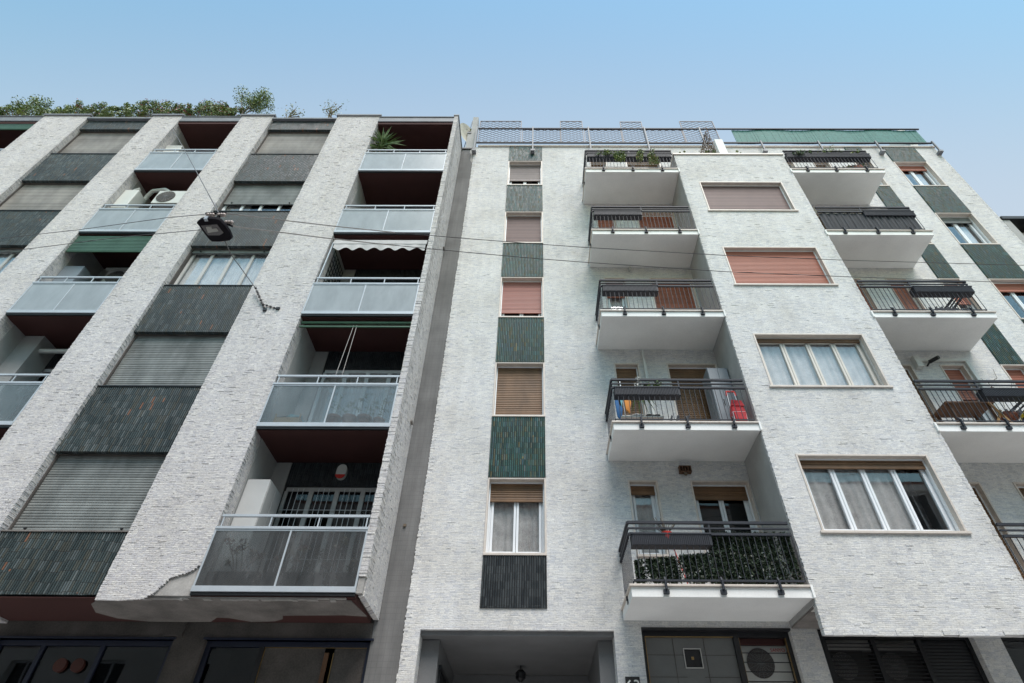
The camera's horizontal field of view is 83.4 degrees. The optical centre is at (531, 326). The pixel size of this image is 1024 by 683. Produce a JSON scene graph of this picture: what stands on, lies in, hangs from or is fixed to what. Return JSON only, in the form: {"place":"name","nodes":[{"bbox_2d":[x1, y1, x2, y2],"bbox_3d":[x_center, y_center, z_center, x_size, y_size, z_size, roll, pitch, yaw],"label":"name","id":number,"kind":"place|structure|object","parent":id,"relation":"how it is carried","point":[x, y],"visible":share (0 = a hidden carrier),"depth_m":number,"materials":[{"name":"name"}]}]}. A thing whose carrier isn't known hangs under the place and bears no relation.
{"place":"outdoors","nodes":[
{"label":"outdoors","id":0,"kind":"place"},
{"bbox_2d":[52,266,95,281],"bbox_3d":[-11.664,-0.660,14.200,0.520,1.950,0.550,0,-44,0],"label":"white locker","id":1,"kind":"object","parent":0,"point":[74,271],"visible":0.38,"depth_m":14.55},
{"bbox_2d":[197,212,232,241],"bbox_3d":[-4.322,-1.445,7.939,0.456,0.387,0.402,0,-44,0],"label":"street lamp","id":2,"kind":"object","parent":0,"point":[216,229],"visible":1,"depth_m":7.81,"materials":[{"name":"metal"}]},
{"bbox_2d":[0,229,201,252],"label":"span wire","id":3,"kind":"object","parent":2,"relation":"attached to","point":[100,239],"visible":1,"depth_m":8.23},
{"bbox_2d":[0,214,204,238],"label":"span wire","id":4,"kind":"object","parent":2,"relation":"attached to","point":[103,226],"visible":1,"depth_m":8.43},
{"bbox_2d":[226,213,394,232],"bbox_3d":[-3.120,-1.476,8.178,2.318,0.063,0.017,6,-44,-6],"label":"span wire","id":5,"kind":"object","parent":2,"relation":"attached to","point":[309,223],"visible":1,"depth_m":8.16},
{"bbox_2d":[233,226,394,245],"bbox_3d":[-3.004,-1.262,7.984,2.181,0.042,0.017,6,-44,-6],"label":"span wire","id":6,"kind":"object","parent":2,"relation":"attached to","point":[314,236],"visible":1,"depth_m":7.97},
{"bbox_2d":[0,0,1023,216],"label":"sky","id":7,"kind":"structure","parent":0,"point":[952,71],"materials":[{"name":"blue"}]},
{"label":"ground","id":8,"kind":"structure","parent":0,"visible":0},
{"bbox_2d":[0,114,473,682],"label":"apartment building","id":9,"kind":"structure","parent":8,"relation":"on","point":[144,436],"depth_m":12.01,"materials":[{"name":"paint"}]},
{"bbox_2d":[0,248,23,272],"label":"window","id":10,"kind":"structure","parent":9,"relation":"in","point":[6,258],"depth_m":14.92,"materials":[{"name":"glass"}]},
{"bbox_2d":[0,124,33,129],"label":"roller blind","id":11,"kind":"object","parent":9,"relation":"attached to","point":[15,126],"visible":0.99,"depth_m":19.22,"materials":[{"name":"fabric"}]},
{"bbox_2d":[0,94,54,115],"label":"roof shrub","id":12,"kind":"object","parent":9,"relation":"on","point":[24,109],"visible":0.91,"depth_m":20.42,"materials":[{"name":"green plant"}]},
{"bbox_2d":[5,369,52,420],"bbox_3d":[-10.825,1.861,12.817,1.595,2.320,0.066,0,-44,0],"label":"balcony door","id":13,"kind":"structure","parent":9,"relation":"in","point":[45,370],"depth_m":13.14,"materials":[{"name":"white plastic"}]},
{"bbox_2d":[0,183,87,209],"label":"window","id":14,"kind":"structure","parent":9,"relation":"in","point":[28,196],"depth_m":16.65,"materials":[{"name":"brown paint"}]},
{"bbox_2d":[32,104,77,115],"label":"roof shrub","id":15,"kind":"object","parent":9,"relation":"on","point":[68,109],"visible":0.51,"depth_m":20.19,"materials":[{"name":"green plant"}]},
{"bbox_2d":[66,98,107,116],"bbox_3d":[-15.705,-7.503,20.199,1.536,1.280,0.716,0,-44,0],"label":"roof shrub","id":16,"kind":"object","parent":9,"relation":"on","point":[92,109],"visible":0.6,"depth_m":20.23,"materials":[{"name":"green plant"}]},
{"bbox_2d":[8,454,166,529],"bbox_3d":[-7.771,2.969,10.250,2.194,1.510,0.110,0,-44,0],"label":"window","id":17,"kind":"structure","parent":9,"relation":"in","point":[76,491],"depth_m":10.23,"materials":[{"name":"brown paint"}]},
{"bbox_2d":[0,636,176,682],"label":"shop window","id":18,"kind":"structure","parent":9,"relation":"in","point":[99,660],"depth_m":9.45,"materials":[{"name":"black glass"}]},
{"bbox_2d":[57,132,137,152],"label":"window","id":19,"kind":"structure","parent":9,"relation":"in","point":[83,142],"depth_m":18.79,"materials":[{"name":"brown paint"}]},
{"bbox_2d":[65,236,151,252],"bbox_3d":[-10.909,-2.153,14.908,2.010,0.660,0.036,0,-44,0],"label":"awning","id":20,"kind":"object","parent":9,"relation":"attached to","point":[132,244],"visible":0.97,"depth_m":14.87,"materials":[{"name":"fabric"}]},
{"bbox_2d":[101,271,125,281],"bbox_3d":[-10.807,-1.205,15.143,0.800,0.550,0.328,0,-44,0],"label":"air conditioner","id":21,"kind":"object","parent":9,"relation":"attached to","point":[115,273],"visible":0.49,"depth_m":15.09,"materials":[{"name":"white paint"}]},
{"bbox_2d":[98,102,140,116],"bbox_3d":[-14.428,-7.443,20.145,1.490,1.136,0.688,0,-44,0],"label":"roof shrub","id":22,"kind":"object","parent":9,"relation":"on","point":[129,110],"visible":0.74,"depth_m":20.06,"materials":[{"name":"green plant"}]},
{"bbox_2d":[110,188,144,207],"bbox_3d":[-11.695,-3.692,16.768,0.415,1.244,0.360,0,-44,0],"label":"boiler","id":23,"kind":"object","parent":9,"relation":"attached to","point":[134,196],"visible":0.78,"depth_m":16.62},
{"bbox_2d":[133,98,173,116],"bbox_3d":[-13.432,-7.552,20.214,1.482,1.404,0.656,0,-44,0],"label":"roof shrub","id":24,"kind":"object","parent":9,"relation":"on","point":[155,107],"visible":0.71,"depth_m":20.29,"materials":[{"name":"green plant"}]},
{"bbox_2d":[103,334,227,385],"bbox_3d":[-7.751,0.760,12.346,2.194,1.510,0.110,0,-44,0],"label":"window","id":25,"kind":"structure","parent":9,"relation":"in","point":[149,359],"depth_m":12.36,"materials":[{"name":"brown paint"}]},
{"bbox_2d":[151,191,185,207],"bbox_3d":[-10.508,-3.683,16.778,0.850,0.620,0.328,0,-44,0],"label":"air conditioner","id":26,"kind":"object","parent":9,"relation":"attached to","point":[168,197],"visible":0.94,"depth_m":16.62,"materials":[{"name":"white metal"}]},
{"bbox_2d":[160,102,194,115],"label":"roof shrub","id":27,"kind":"object","parent":9,"relation":"on","point":[177,108],"visible":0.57,"depth_m":20.14,"materials":[{"name":"green plant"}]},
{"bbox_2d":[183,98,226,115],"bbox_3d":[-11.582,-7.550,20.294,1.381,1.535,0.695,0,-44,0],"label":"roof shrub","id":28,"kind":"object","parent":9,"relation":"on","point":[203,109],"visible":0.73,"depth_m":20.22,"materials":[{"name":"green plant"}]},
{"bbox_2d":[168,248,270,284],"bbox_3d":[-7.730,-1.413,14.480,2.194,1.510,0.213,0,-44,0],"label":"window","id":29,"kind":"structure","parent":9,"relation":"in","point":[211,266],"depth_m":14.66,"materials":[{"name":"glass"}]},
{"bbox_2d":[207,102,244,115],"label":"roof shrub","id":30,"kind":"object","parent":9,"relation":"on","point":[230,111],"visible":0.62,"depth_m":19.98,"materials":[{"name":"green plant"}]},
{"bbox_2d":[203,538,265,585],"bbox_3d":[-4.735,3.865,9.355,0.850,0.890,0.264,0,-44,0],"label":"planter trough","id":31,"kind":"object","parent":9,"relation":"on","point":[219,578],"visible":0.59,"depth_m":9.09,"materials":[{"name":"black metal"}]},
{"bbox_2d":[214,479,280,571],"bbox_3d":[-5.020,3.782,10.120,0.430,2.060,0.630,0,-44,0],"label":"metal cabinet","id":32,"kind":"object","parent":9,"relation":"on","point":[261,496],"visible":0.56,"depth_m":10.22,"materials":[{"name":"metal"}]},
{"bbox_2d":[232,84,274,115],"bbox_3d":[-10.053,-7.854,20.479,1.614,2.256,0.904,0,-44,0],"label":"tree","id":33,"kind":"object","parent":9,"relation":"on","point":[254,104],"visible":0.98,"depth_m":20.57,"materials":[{"name":"green plant"}]},
{"bbox_2d":[218,184,303,210],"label":"window","id":34,"kind":"structure","parent":9,"relation":"in","point":[241,196],"depth_m":16.63,"materials":[{"name":"grey paint"}]},
{"bbox_2d":[193,637,373,682],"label":"shop window","id":35,"kind":"structure","parent":9,"relation":"in","point":[259,660],"depth_m":9.43,"materials":[{"name":"glass"}]},
{"bbox_2d":[262,544,310,585],"bbox_3d":[-3.974,3.900,9.331,0.580,0.817,0.275,0,-44,0],"label":"planter trough","id":36,"kind":"object","parent":9,"relation":"on","point":[293,578],"visible":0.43,"depth_m":9.10,"materials":[{"name":"black metal"}]},
{"bbox_2d":[273,414,302,421],"bbox_3d":[-4.742,1.904,11.233,0.500,0.280,0.300,0,-44,0],"label":"wooden crate","id":37,"kind":"object","parent":9,"relation":"on","point":[287,419],"visible":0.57,"depth_m":11.14,"materials":[{"name":"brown wood"}]},
{"bbox_2d":[254,132,329,153],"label":"window","id":38,"kind":"structure","parent":9,"relation":"in","point":[273,142],"depth_m":18.73,"materials":[{"name":"grey paint"}]},
{"bbox_2d":[259,487,376,584],"bbox_3d":[-3.863,4.067,10.685,2.100,2.320,0.099,0,-44,0],"label":"balcony door","id":39,"kind":"structure","parent":9,"relation":"in","point":[295,500],"depth_m":11.03,"materials":[{"name":"white glass"}]},
{"bbox_2d":[298,536,358,586],"bbox_3d":[-3.245,3.857,9.338,0.870,0.900,0.300,0,-44,0],"label":"planter trough","id":40,"kind":"object","parent":9,"relation":"on","point":[348,579],"visible":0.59,"depth_m":9.12,"materials":[{"name":"black metal"}]},
{"bbox_2d":[323,250,342,282],"bbox_3d":[-5.184,-0.817,14.588,0.020,2.600,0.820,0,-44,0],"label":"trellis","id":41,"kind":"object","parent":9,"relation":"attached to","point":[334,268],"visible":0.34,"depth_m":15.11,"materials":[{"name":"black metal"}]},
{"bbox_2d":[326,395,345,422],"bbox_3d":[-3.878,1.702,11.362,0.347,0.763,0.295,-24,-49,23],"label":"potted plant","id":42,"kind":"object","parent":9,"relation":"on","point":[333,417],"visible":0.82,"depth_m":11.16,"materials":[{"name":"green plant"}]},
{"bbox_2d":[335,464,347,479],"bbox_3d":[-3.823,2.934,11.579,0.210,0.325,0.113,0,-44,0],"label":"alarm siren","id":43,"kind":"object","parent":9,"relation":"attached to","point":[341,472],"visible":1,"depth_m":11.54,"materials":[{"name":"white plastic"}]},
{"bbox_2d":[341,398,363,422],"bbox_3d":[-3.570,1.704,11.361,0.318,0.764,0.296,-25,-49,24],"label":"potted plant","id":44,"kind":"object","parent":9,"relation":"on","point":[348,418],"visible":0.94,"depth_m":11.16,"materials":[{"name":"grey plant"}]},
{"bbox_2d":[308,370,400,422],"bbox_3d":[-3.842,1.926,12.816,2.100,2.320,0.177,0,-44,0],"label":"balcony door","id":45,"kind":"structure","parent":9,"relation":"in","point":[376,394],"depth_m":13.19,"materials":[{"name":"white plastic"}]},
{"bbox_2d":[299,321,410,378],"bbox_3d":[-3.954,0.501,12.415,2.490,1.714,0.105,0,-44,0],"label":"roller blind","id":46,"kind":"object","parent":9,"relation":"attached to","point":[352,323],"visible":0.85,"depth_m":12.96,"materials":[{"name":"green paint"}]},
{"bbox_2d":[356,395,378,422],"bbox_3d":[-3.271,1.696,11.358,0.363,0.773,0.300,-15,-46,15],"label":"potted plant","id":47,"kind":"object","parent":9,"relation":"on","point":[363,418],"visible":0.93,"depth_m":11.17,"materials":[{"name":"grey plant"}]},
{"bbox_2d":[319,240,427,276],"bbox_3d":[-3.931,-1.705,14.435,2.465,1.495,0.113,0,-44,0],"label":"awning","id":48,"kind":"object","parent":9,"relation":"attached to","point":[341,244],"visible":0.95,"depth_m":14.77,"materials":[{"name":"grey fabric"}]},
{"bbox_2d":[369,128,405,151],"bbox_3d":[-4.907,-5.588,18.341,1.677,2.811,0.837,0,-44,0],"label":"yucca","id":49,"kind":"object","parent":9,"relation":"on","point":[382,141],"visible":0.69,"depth_m":18.64,"materials":[{"name":"plant"}]},
{"bbox_2d":[396,117,1023,682],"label":"apartment building","id":50,"kind":"structure","parent":8,"relation":"on","point":[866,483],"depth_m":11.69,"materials":[{"name":"white stone"}]},
{"bbox_2d":[483,477,546,555],"bbox_3d":[-0.294,3.711,11.135,1.170,1.575,0.341,0,-44,0],"label":"window","id":51,"kind":"structure","parent":50,"relation":"in","point":[500,532],"depth_m":11.25,"materials":[{"name":"white glass"}]},
{"bbox_2d":[492,362,544,416],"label":"window","id":52,"kind":"structure","parent":50,"relation":"in","point":[519,387],"depth_m":13.26,"materials":[{"name":"brown plastic"}]},
{"bbox_2d":[498,277,543,317],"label":"window","id":53,"kind":"structure","parent":50,"relation":"in","point":[518,295],"depth_m":15.40,"materials":[{"name":"pink plastic"}]},
{"bbox_2d":[503,211,542,243],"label":"window","id":54,"kind":"structure","parent":50,"relation":"in","point":[524,227],"depth_m":17.50,"materials":[{"name":"beige plastic"}]},
{"bbox_2d":[507,161,541,185],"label":"window","id":55,"kind":"structure","parent":50,"relation":"in","point":[524,171],"depth_m":19.68,"materials":[{"name":"beige plastic"}]},
{"bbox_2d":[472,121,719,153],"bbox_3d":[2.395,-6.973,20.973,8.950,2.344,0.169,0,-44,0],"label":"lattice fence","id":56,"kind":"object","parent":50,"relation":"on","point":[643,129],"visible":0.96,"depth_m":21.10,"materials":[{"name":"metal"}]},
{"bbox_2d":[596,220,616,227],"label":"window","id":57,"kind":"structure","parent":50,"relation":"in","point":[599,222],"depth_m":17.62,"materials":[{"name":"brown wood"}]},
{"bbox_2d":[603,277,629,307],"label":"window","id":58,"kind":"structure","parent":50,"relation":"in","point":[612,299],"depth_m":15.39,"materials":[{"name":"beige stone"}]},
{"bbox_2d":[593,210,641,220],"bbox_3d":[2.385,-3.083,15.854,1.336,0.204,0.210,0,-44,0],"label":"planter box","id":59,"kind":"object","parent":50,"relation":"attached to","point":[607,214],"visible":1,"depth_m":15.79,"materials":[{"name":"paint"}]},
{"bbox_2d":[615,381,630,420],"bbox_3d":[1.902,1.632,11.897,0.336,1.351,0.111,0,-44,0],"label":"clothes drying rack","id":60,"kind":"object","parent":50,"relation":"on","point":[627,406],"visible":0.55,"depth_m":11.81,"materials":[{"name":"fabric"}]},
{"bbox_2d":[587,153,671,161],"bbox_3d":[3.056,-5.296,17.954,2.636,0.204,0.210,0,-44,0],"label":"planter box","id":61,"kind":"object","parent":50,"relation":"attached to","point":[632,156],"visible":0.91,"depth_m":17.89,"materials":[{"name":"paint"}]},
{"bbox_2d":[636,149,659,164],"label":"planter plant","id":62,"kind":"object","parent":61,"relation":"in","point":[641,157],"visible":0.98,"depth_m":17.66,"materials":[{"name":"green plant"}]},
{"bbox_2d":[602,284,658,296],"bbox_3d":[2.364,-0.867,13.751,1.336,0.204,0.210,0,-44,0],"label":"planter box","id":63,"kind":"object","parent":50,"relation":"attached to","point":[633,289],"visible":0.99,"depth_m":13.69,"materials":[{"name":"paint"}]},
{"bbox_2d":[614,363,646,415],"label":"window","id":64,"kind":"structure","parent":50,"relation":"in","point":[622,370],"depth_m":13.52,"materials":[{"name":"brown plastic"}]},
{"bbox_2d":[620,416,662,420],"bbox_3d":[2.235,2.027,11.549,0.850,0.318,0.350,0,-44,0],"label":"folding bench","id":65,"kind":"object","parent":50,"relation":"on","point":[643,417],"visible":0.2,"depth_m":11.53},
{"bbox_2d":[613,386,680,399],"bbox_3d":[2.343,1.349,11.648,1.336,0.204,0.210,0,-44,0],"label":"planter box","id":66,"kind":"object","parent":50,"relation":"attached to","point":[646,392],"visible":1,"depth_m":11.58,"materials":[{"name":"paint"}]},
{"bbox_2d":[641,349,654,414],"bbox_3d":[2.680,1.590,12.913,0.060,2.810,0.069,0,-44,0],"label":"closed parasol","id":67,"kind":"object","parent":50,"relation":"on","point":[645,366],"visible":0.36,"depth_m":13.45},
{"bbox_2d":[627,480,668,556],"bbox_3d":[2.231,3.736,11.100,0.600,1.545,0.332,0,-44,0],"label":"window","id":68,"kind":"structure","parent":50,"relation":"in","point":[645,502],"depth_m":11.36,"materials":[{"name":"white glass"}]},
{"bbox_2d":[638,212,677,227],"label":"balcony door","id":69,"kind":"structure","parent":50,"relation":"in","point":[644,217],"depth_m":17.72,"materials":[{"name":"brown wood"}]},
{"bbox_2d":[630,532,712,549],"bbox_3d":[2.322,3.564,9.545,1.336,0.204,0.210,0,-44,0],"label":"planter box","id":70,"kind":"object","parent":50,"relation":"attached to","point":[697,540],"visible":0.99,"depth_m":9.48,"materials":[{"name":"paint"}]},
{"bbox_2d":[649,278,700,309],"bbox_3d":[3.810,-0.399,14.976,1.180,2.410,0.214,0,-44,0],"label":"balcony door","id":71,"kind":"structure","parent":50,"relation":"in","point":[663,289],"depth_m":15.38,"materials":[{"name":"brown wood"}]},
{"bbox_2d":[634,552,719,583],"bbox_3d":[2.327,3.889,9.258,1.372,0.546,0.134,0,-44,0],"label":"ivy screen","id":72,"kind":"object","parent":50,"relation":"on","point":[662,569],"visible":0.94,"depth_m":9.23,"materials":[{"name":"green plant"}]},
{"bbox_2d":[666,363,716,420],"bbox_3d":[3.789,1.817,12.872,1.180,2.410,0.214,0,-44,0],"label":"balcony door","id":73,"kind":"structure","parent":50,"relation":"in","point":[675,370],"depth_m":13.23,"materials":[{"name":"brown wood"}]},
{"bbox_2d":[395,245,1021,282],"bbox_3d":[19.082,-1.248,11.863,42.315,5.605,0.095,5,-44,-5],"label":"span wire","id":74,"kind":"object","parent":50,"relation":"attached to","point":[697,269],"visible":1,"depth_m":8.70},
{"bbox_2d":[395,232,1023,265],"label":"span wire","id":75,"kind":"object","parent":50,"relation":"attached to","point":[697,253],"visible":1,"depth_m":8.96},
{"bbox_2d":[699,128,727,152],"bbox_3d":[6.030,-5.772,19.147,0.450,2.017,1.005,0,-44,0],"label":"terrace partition","id":76,"kind":"object","parent":50,"relation":"on","point":[718,146],"visible":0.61,"depth_m":18.80,"materials":[{"name":"white paint"}]},
{"bbox_2d":[702,368,735,420],"bbox_3d":[4.151,1.760,12.391,0.450,1.875,0.510,0,-44,0],"label":"metal cabinet","id":77,"kind":"object","parent":50,"relation":"on","point":[716,373],"visible":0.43,"depth_m":12.43,"materials":[{"name":"metal"}]},
{"bbox_2d":[641,627,801,682],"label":"shop window","id":78,"kind":"structure","parent":50,"relation":"in","point":[665,656],"depth_m":9.55,"materials":[{"name":"black metal"}]},
{"bbox_2d":[690,480,777,584],"bbox_3d":[3.768,4.050,10.787,1.180,2.410,0.264,0,-44,0],"label":"balcony door","id":79,"kind":"structure","parent":50,"relation":"in","point":[714,500],"depth_m":11.36,"materials":[{"name":"beige"}]},
{"bbox_2d":[725,391,747,418],"bbox_3d":[4.162,1.666,11.649,0.300,0.986,0.255,0,-44,0],"label":"shopping trolley","id":80,"kind":"object","parent":50,"relation":"on","point":[738,410],"visible":0.67,"depth_m":11.53,"materials":[{"name":"fabric"}]},
{"bbox_2d":[699,182,798,211],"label":"window","id":81,"kind":"structure","parent":50,"relation":"in","point":[719,196],"depth_m":16.59,"materials":[{"name":"beige plastic"}]},
{"bbox_2d":[709,531,803,584],"bbox_3d":[3.624,3.775,9.376,1.440,0.906,0.134,0,-44,0],"label":"ivy screen","id":82,"kind":"object","parent":50,"relation":"on","point":[749,554],"visible":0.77,"depth_m":9.35,"materials":[{"name":"green plant"}]},
{"bbox_2d":[741,646,793,682],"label":"air conditioner","id":83,"kind":"object","parent":50,"relation":"attached to","point":[763,676],"visible":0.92,"depth_m":9.64,"materials":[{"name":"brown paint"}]},
{"bbox_2d":[722,247,838,285],"bbox_3d":[6.145,-1.472,14.392,2.510,1.485,0.230,0,-44,0],"label":"window","id":84,"kind":"structure","parent":50,"relation":"in","point":[738,263],"depth_m":14.46,"materials":[{"name":"pink plastic"}]},
{"bbox_2d":[753,333,892,387],"bbox_3d":[6.124,0.786,12.312,2.510,1.505,0.322,0,-44,0],"label":"window","id":85,"kind":"structure","parent":50,"relation":"in","point":[811,360],"depth_m":12.48,"materials":[{"name":"white glass"}]},
{"bbox_2d":[784,153,870,162],"bbox_3d":[9.246,-5.272,17.917,2.616,0.204,0.210,0,-44,0],"label":"planter box","id":86,"kind":"object","parent":50,"relation":"attached to","point":[832,156],"visible":0.99,"depth_m":17.85,"materials":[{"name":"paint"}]},
{"bbox_2d":[717,128,943,154],"bbox_3d":[10.653,-6.716,20.711,7.530,1.725,0.169,0,-44,0],"label":"reed fence","id":87,"kind":"object","parent":50,"relation":"on","point":[820,136],"visible":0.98,"depth_m":20.96,"materials":[{"name":"paint"}]},
{"bbox_2d":[829,651,872,682],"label":"air conditioner","id":88,"kind":"object","parent":50,"relation":"attached to","point":[851,667],"visible":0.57,"depth_m":9.54,"materials":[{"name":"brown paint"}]},
{"bbox_2d":[853,278,877,309],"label":"balcony door","id":89,"kind":"structure","parent":50,"relation":"in","point":[855,279],"depth_m":15.33,"materials":[{"name":"brown wood"}]},
{"bbox_2d":[818,213,921,229],"bbox_3d":[9.398,-2.794,15.643,2.810,0.740,1.037,17,-46,-17],"label":"privacy cloth","id":90,"kind":"object","parent":50,"relation":"attached to","point":[866,220],"visible":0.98,"depth_m":15.56,"materials":[{"name":"fabric"}]},
{"bbox_2d":[795,454,971,534],"bbox_3d":[6.104,3.002,10.209,2.510,1.515,0.322,0,-44,0],"label":"window","id":91,"kind":"structure","parent":50,"relation":"in","point":[872,498],"depth_m":10.33,"materials":[{"name":"white glass"}]},
{"bbox_2d":[861,210,915,217],"bbox_3d":[9.830,-3.054,15.811,1.406,0.204,0.210,0,-44,0],"label":"planter box","id":92,"kind":"object","parent":50,"relation":"attached to","point":[872,213],"visible":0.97,"depth_m":15.72,"materials":[{"name":"paint"}]},
{"bbox_2d":[868,652,923,682],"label":"air conditioner","id":93,"kind":"object","parent":50,"relation":"attached to","point":[896,675],"visible":0.63,"depth_m":9.58,"materials":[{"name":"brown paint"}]},
{"bbox_2d":[817,629,988,682],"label":"shop window","id":94,"kind":"structure","parent":50,"relation":"in","point":[944,659],"depth_m":9.45,"materials":[{"name":"black metal"}]},
{"bbox_2d":[885,278,927,310],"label":"balcony door","id":95,"kind":"structure","parent":50,"relation":"in","point":[894,289],"depth_m":15.30,"materials":[{"name":"brown wood"}]},
{"bbox_2d":[893,162,948,185],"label":"window","id":96,"kind":"structure","parent":50,"relation":"in","point":[912,168],"depth_m":19.68,"materials":[{"name":"white glass"}]},
{"bbox_2d":[901,364,942,421],"bbox_3d":[8.529,1.835,12.845,0.920,2.410,0.214,0,-44,0],"label":"balcony door","id":97,"kind":"structure","parent":50,"relation":"in","point":[911,373],"depth_m":13.20,"materials":[{"name":"beige wood"}]},
{"bbox_2d":[909,285,974,297],"bbox_3d":[9.809,-0.839,13.707,1.406,0.204,0.210,0,-44,0],"label":"planter box","id":98,"kind":"object","parent":50,"relation":"attached to","point":[936,289],"visible":1,"depth_m":13.64,"materials":[{"name":"paint"}]},
{"bbox_2d":[910,355,1002,412],"bbox_3d":[9.701,1.433,12.998,1.320,1.950,0.139,0,-44,0],"label":"cable duct","id":99,"kind":"object","parent":50,"relation":"attached to","point":[917,361],"visible":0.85,"depth_m":13.54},
{"bbox_2d":[938,278,982,310],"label":"window","id":100,"kind":"structure","parent":50,"relation":"in","point":[971,298],"depth_m":15.27,"materials":[{"name":"beige stone"}]},
{"bbox_2d":[931,401,997,419],"bbox_3d":[8.982,1.974,11.722,1.000,0.710,0.550,0,-44,0],"label":"wooden table","id":101,"kind":"object","parent":50,"relation":"on","point":[961,412],"visible":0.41,"depth_m":11.90,"materials":[{"name":"brown wood"}]},
{"bbox_2d":[935,213,1000,244],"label":"window","id":102,"kind":"structure","parent":50,"relation":"in","point":[957,220],"depth_m":17.54,"materials":[{"name":"white glass"}]},
{"bbox_2d":[939,364,996,419],"bbox_3d":[9.939,1.858,12.854,0.580,2.410,0.264,0,-44,0],"label":"balcony door","id":103,"kind":"structure","parent":50,"relation":"in","point":[952,372],"depth_m":13.42,"materials":[{"name":"brown wood"}]},
{"bbox_2d":[968,482,1023,579],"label":"balcony door","id":104,"kind":"structure","parent":50,"relation":"in","point":[978,490],"depth_m":11.02,"materials":[{"name":"beige"}]},
{"bbox_2d":[976,387,1023,401],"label":"planter box","id":105,"kind":"object","parent":50,"relation":"attached to","point":[1003,393],"visible":0.99,"depth_m":11.54,"materials":[{"name":"paint"}]},
{"bbox_2d":[987,402,1018,419],"bbox_3d":[9.447,1.788,11.539,0.707,0.717,0.310,0,-44,0],"label":"folding chair","id":106,"kind":"object","parent":50,"relation":"on","point":[1007,417],"visible":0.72,"depth_m":11.46,"materials":[{"name":"brown wood"}]},
{"bbox_2d":[988,278,1023,319],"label":"window","id":107,"kind":"structure","parent":50,"relation":"in","point":[999,284],"depth_m":15.63,"materials":[{"name":"white glass"}]},
{"bbox_2d":[1000,364,1023,387],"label":"window","id":108,"kind":"structure","parent":50,"relation":"in","point":[1013,371],"depth_m":13.57,"materials":[{"name":"beige stone"}]},
{"bbox_2d":[1000,637,1023,682],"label":"shop window","id":109,"kind":"structure","parent":50,"relation":"in","point":[1014,646],"depth_m":9.56,"materials":[{"name":"black glass"}]},
{"bbox_2d":[1000,216,1023,242],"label":"neighbouring house","id":110,"kind":"structure","parent":8,"relation":"on","point":[1015,224],"depth_m":17.54,"materials":[{"name":"white paint"}]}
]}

